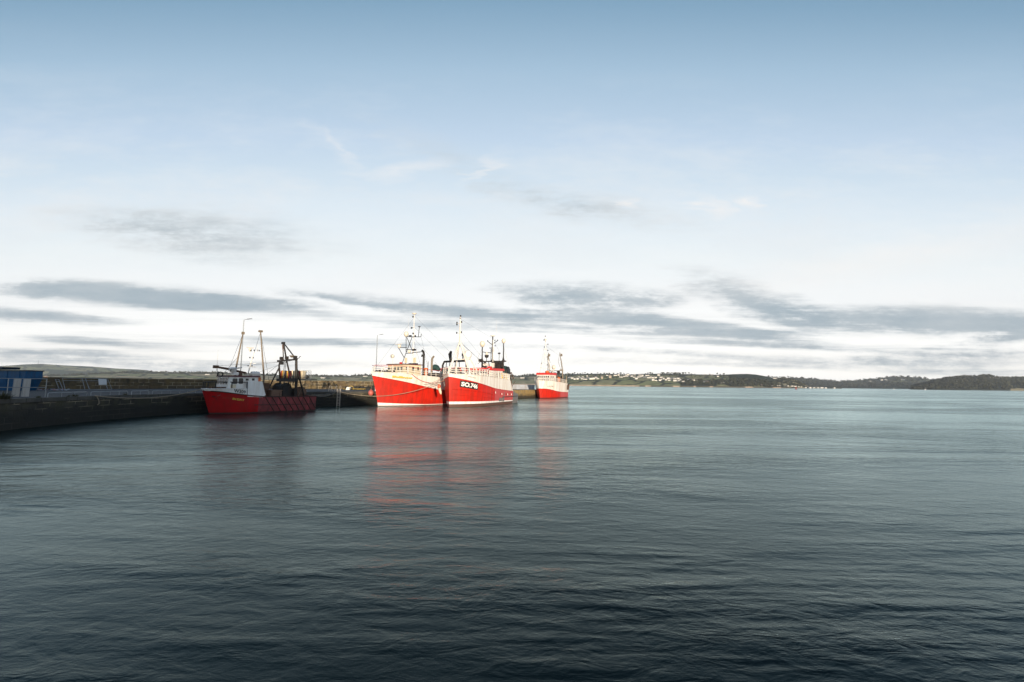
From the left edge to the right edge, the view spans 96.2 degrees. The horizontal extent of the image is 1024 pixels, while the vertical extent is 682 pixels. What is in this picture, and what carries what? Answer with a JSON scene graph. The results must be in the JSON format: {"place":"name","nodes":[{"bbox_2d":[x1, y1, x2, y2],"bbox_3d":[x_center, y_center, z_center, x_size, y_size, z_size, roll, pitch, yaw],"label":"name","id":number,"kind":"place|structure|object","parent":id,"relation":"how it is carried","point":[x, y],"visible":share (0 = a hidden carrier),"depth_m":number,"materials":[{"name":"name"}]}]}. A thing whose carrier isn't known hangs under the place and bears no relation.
{"place":"outdoors","nodes":[
{"label":"outdoors","id":0,"kind":"place"},
{"bbox_2d":[0,364,148,375],"bbox_3d":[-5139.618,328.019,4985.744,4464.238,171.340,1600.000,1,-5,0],"label":"hills","id":1,"kind":"structure","parent":0,"point":[49,369],"depth_m":4871.72,"materials":[{"name":"green plant"}]},
{"bbox_2d":[0,389,534,397],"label":"quay deck","id":2,"kind":"structure","parent":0,"point":[35,393],"depth_m":73.50,"materials":[{"name":"concrete"}]},
{"bbox_2d":[0,392,9,399],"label":"weed tuft","id":3,"kind":"object","parent":2,"relation":"on","point":[3,396],"visible":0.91,"depth_m":43.24,"materials":[{"name":"green plant"}]},
{"bbox_2d":[12,379,21,396],"bbox_3d":[-54.365,5.126,50.427,0.095,1.950,0.640,-3,-6,33],"label":"leaning board","id":4,"kind":"object","parent":2,"relation":"on","point":[16,391],"visible":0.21,"depth_m":50.41,"materials":[{"name":"metal"}]},
{"bbox_2d":[0,367,44,390],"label":"skip","id":5,"kind":"object","parent":2,"relation":"on","point":[11,372],"visible":0.83,"depth_m":76.50,"materials":[{"name":"blue paint"}]},
{"bbox_2d":[0,378,46,396],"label":"quay barrier","id":6,"kind":"object","parent":2,"relation":"on","point":[7,387],"visible":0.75,"depth_m":48.88,"materials":[{"name":"metal"}]},
{"bbox_2d":[21,379,30,396],"bbox_3d":[-53.625,5.162,50.724,0.095,1.950,0.650,-3,-6,34],"label":"leaning board","id":7,"kind":"object","parent":2,"relation":"on","point":[25,391],"visible":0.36,"depth_m":50.71,"materials":[{"name":"wood"}]},
{"bbox_2d":[62,378,88,389],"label":"fence panel","id":8,"kind":"object","parent":2,"relation":"on","point":[75,380],"visible":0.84,"depth_m":85.17,"materials":[{"name":"metal"}]},
{"bbox_2d":[85,378,111,389],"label":"fence panel","id":9,"kind":"object","parent":2,"relation":"on","point":[97,380],"visible":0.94,"depth_m":88.12,"materials":[{"name":"metal"}]},
{"bbox_2d":[90,391,127,395],"bbox_3d":[-49.483,6.457,56.593,0.070,0.554,5.473,1,-5,-2],"label":"kerb rail","id":10,"kind":"object","parent":2,"relation":"on","point":[107,391],"visible":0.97,"depth_m":56.09,"materials":[{"name":"metal"}]},
{"bbox_2d":[152,390,195,393],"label":"kerb rail","id":11,"kind":"object","parent":2,"relation":"on","point":[170,390],"visible":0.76,"depth_m":65.66,"materials":[{"name":"metal"}]},
{"bbox_2d":[37,377,374,388],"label":"parapet wall","id":12,"kind":"structure","parent":2,"relation":"on","point":[132,383],"depth_m":105.39,"materials":[{"name":"stone"}]},
{"bbox_2d":[98,379,106,384],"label":"white sheet","id":13,"kind":"object","parent":12,"relation":"on","point":[102,381],"visible":1,"depth_m":87.26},
{"bbox_2d":[240,318,251,370],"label":"street lamp","id":14,"kind":"object","parent":2,"relation":"on","point":[242,344],"visible":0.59,"depth_m":84.18,"materials":[{"name":"metal"}]},
{"bbox_2d":[345,386,374,389],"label":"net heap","id":15,"kind":"object","parent":2,"relation":"on","point":[363,388],"visible":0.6,"depth_m":126.47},
{"bbox_2d":[512,385,534,388],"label":"pier end wall","id":16,"kind":"structure","parent":2,"relation":"on","point":[523,386],"depth_m":173.85,"materials":[{"name":"white concrete"}]},
{"bbox_2d":[48,372,567,384],"bbox_3d":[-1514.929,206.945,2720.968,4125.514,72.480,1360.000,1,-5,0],"label":"hills","id":17,"kind":"structure","parent":0,"point":[526,380],"depth_m":2450.06,"materials":[{"name":"green plant"}]},
{"bbox_2d":[43,370,568,376],"bbox_3d":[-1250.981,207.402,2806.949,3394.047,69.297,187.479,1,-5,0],"label":"woodland","id":18,"kind":"object","parent":17,"relation":"on","point":[193,372],"visible":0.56,"depth_m":2775.95,"materials":[{"name":"green plant"}]},
{"bbox_2d":[0,385,1023,681],"bbox_3d":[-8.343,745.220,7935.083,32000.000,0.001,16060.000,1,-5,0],"label":"water","id":19,"kind":"structure","parent":0,"point":[700,535],"depth_m":14.34,"materials":[{"name":"grey liquid"}]},
{"bbox_2d":[0,391,377,430],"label":"quay wall","id":20,"kind":"structure","parent":19,"relation":"in","point":[18,413],"depth_m":55.63,"materials":[{"name":"concrete"}]},
{"bbox_2d":[47,392,86,396],"bbox_3d":[-49.077,5.923,50.831,0.070,0.554,5.072,1,-5,-6],"label":"kerb rail","id":21,"kind":"object","parent":20,"relation":"on","point":[63,392],"visible":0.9,"depth_m":50.02,"materials":[{"name":"metal"}]},
{"bbox_2d":[335,386,340,405],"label":"quay ladder","id":22,"kind":"object","parent":20,"relation":"attached to","point":[338,397],"visible":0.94,"depth_m":93.82,"materials":[{"name":"metal"}]},
{"bbox_2d":[201,330,316,413],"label":"trawler","id":23,"kind":"object","parent":19,"relation":"on","point":[236,391],"visible":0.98,"depth_m":71.67,"materials":[{"name":"red paint"}]},
{"bbox_2d":[95,389,201,404],"bbox_3d":[-47.161,7.247,60.767,0.281,1.896,14.240,-1,-6,14],"label":"mooring rope","id":24,"kind":"object","parent":23,"relation":"attached to","point":[141,398],"visible":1,"depth_m":58.75,"materials":[{"name":"fabric"}]},
{"bbox_2d":[279,370,300,378],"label":"net bin","id":25,"kind":"object","parent":23,"relation":"on","point":[292,372],"visible":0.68,"depth_m":78.94,"materials":[{"name":"metal"}]},
{"bbox_2d":[301,371,306,378],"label":"cream tank","id":26,"kind":"object","parent":23,"relation":"on","point":[302,373],"visible":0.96,"depth_m":76.86,"materials":[{"name":"paint"}]},
{"bbox_2d":[371,313,466,405],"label":"white railed trawler","id":27,"kind":"object","parent":19,"relation":"on","point":[394,379],"visible":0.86,"depth_m":98.80,"materials":[{"name":"paint"}]},
{"bbox_2d":[368,381,373,395],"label":"mooring fender","id":28,"kind":"object","parent":27,"relation":"hanging from","point":[370,392],"visible":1,"depth_m":96.25,"materials":[{"name":"red plastic"}]},
{"bbox_2d":[342,380,443,395],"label":"mooring rope","id":29,"kind":"object","parent":27,"relation":"attached to","point":[395,394],"visible":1,"depth_m":94.65,"materials":[{"name":"beige fabric"}]},
{"bbox_2d":[442,315,517,406],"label":"plated trawler","id":30,"kind":"object","parent":19,"relation":"on","point":[485,384],"visible":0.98,"depth_m":99.56,"materials":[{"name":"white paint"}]},
{"bbox_2d":[513,389,537,397],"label":"pier head wall","id":31,"kind":"structure","parent":19,"relation":"in","point":[527,393],"depth_m":161.02,"materials":[{"name":"stone"}]},
{"bbox_2d":[534,336,567,397],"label":"trawler","id":32,"kind":"object","parent":19,"relation":"on","point":[548,384],"visible":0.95,"depth_m":166.73,"materials":[{"name":"red paint"}]},
{"bbox_2d":[0,0,1023,380],"label":"sky","id":33,"kind":"structure","parent":0,"point":[819,189],"materials":[{"name":"blue"}]},
{"bbox_2d":[563,374,841,388],"bbox_3d":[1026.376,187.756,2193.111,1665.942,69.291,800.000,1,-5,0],"label":"hills","id":34,"kind":"structure","parent":0,"point":[633,382],"depth_m":1939.39,"materials":[{"name":"green plant"}]},
{"bbox_2d":[568,373,804,386],"bbox_3d":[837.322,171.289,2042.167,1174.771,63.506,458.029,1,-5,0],"label":"woodland","id":35,"kind":"object","parent":34,"relation":"on","point":[756,382],"visible":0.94,"depth_m":1934.87,"materials":[{"name":"green plant"}]},
{"bbox_2d":[794,377,930,388],"bbox_3d":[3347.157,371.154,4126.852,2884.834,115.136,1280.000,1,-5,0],"label":"hills","id":36,"kind":"structure","parent":0,"point":[889,387],"depth_m":3720.14,"materials":[{"name":"green plant"}]},
{"bbox_2d":[772,375,938,387],"bbox_3d":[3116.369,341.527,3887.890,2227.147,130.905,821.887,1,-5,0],"label":"woodland","id":37,"kind":"object","parent":36,"relation":"on","point":[849,383],"visible":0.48,"depth_m":3844.22,"materials":[{"name":"green plant"}]},
{"bbox_2d":[910,377,1023,390],"bbox_3d":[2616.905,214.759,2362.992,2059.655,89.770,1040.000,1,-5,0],"label":"hills","id":38,"kind":"structure","parent":0,"point":[1007,389],"depth_m":1885.84,"materials":[{"name":"green plant"}]},
{"bbox_2d":[910,374,1023,389],"bbox_3d":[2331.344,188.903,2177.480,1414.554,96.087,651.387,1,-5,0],"label":"woodland","id":39,"kind":"object","parent":38,"relation":"on","point":[1006,382],"visible":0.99,"depth_m":2085.29,"materials":[{"name":"green plant"}]}
]}

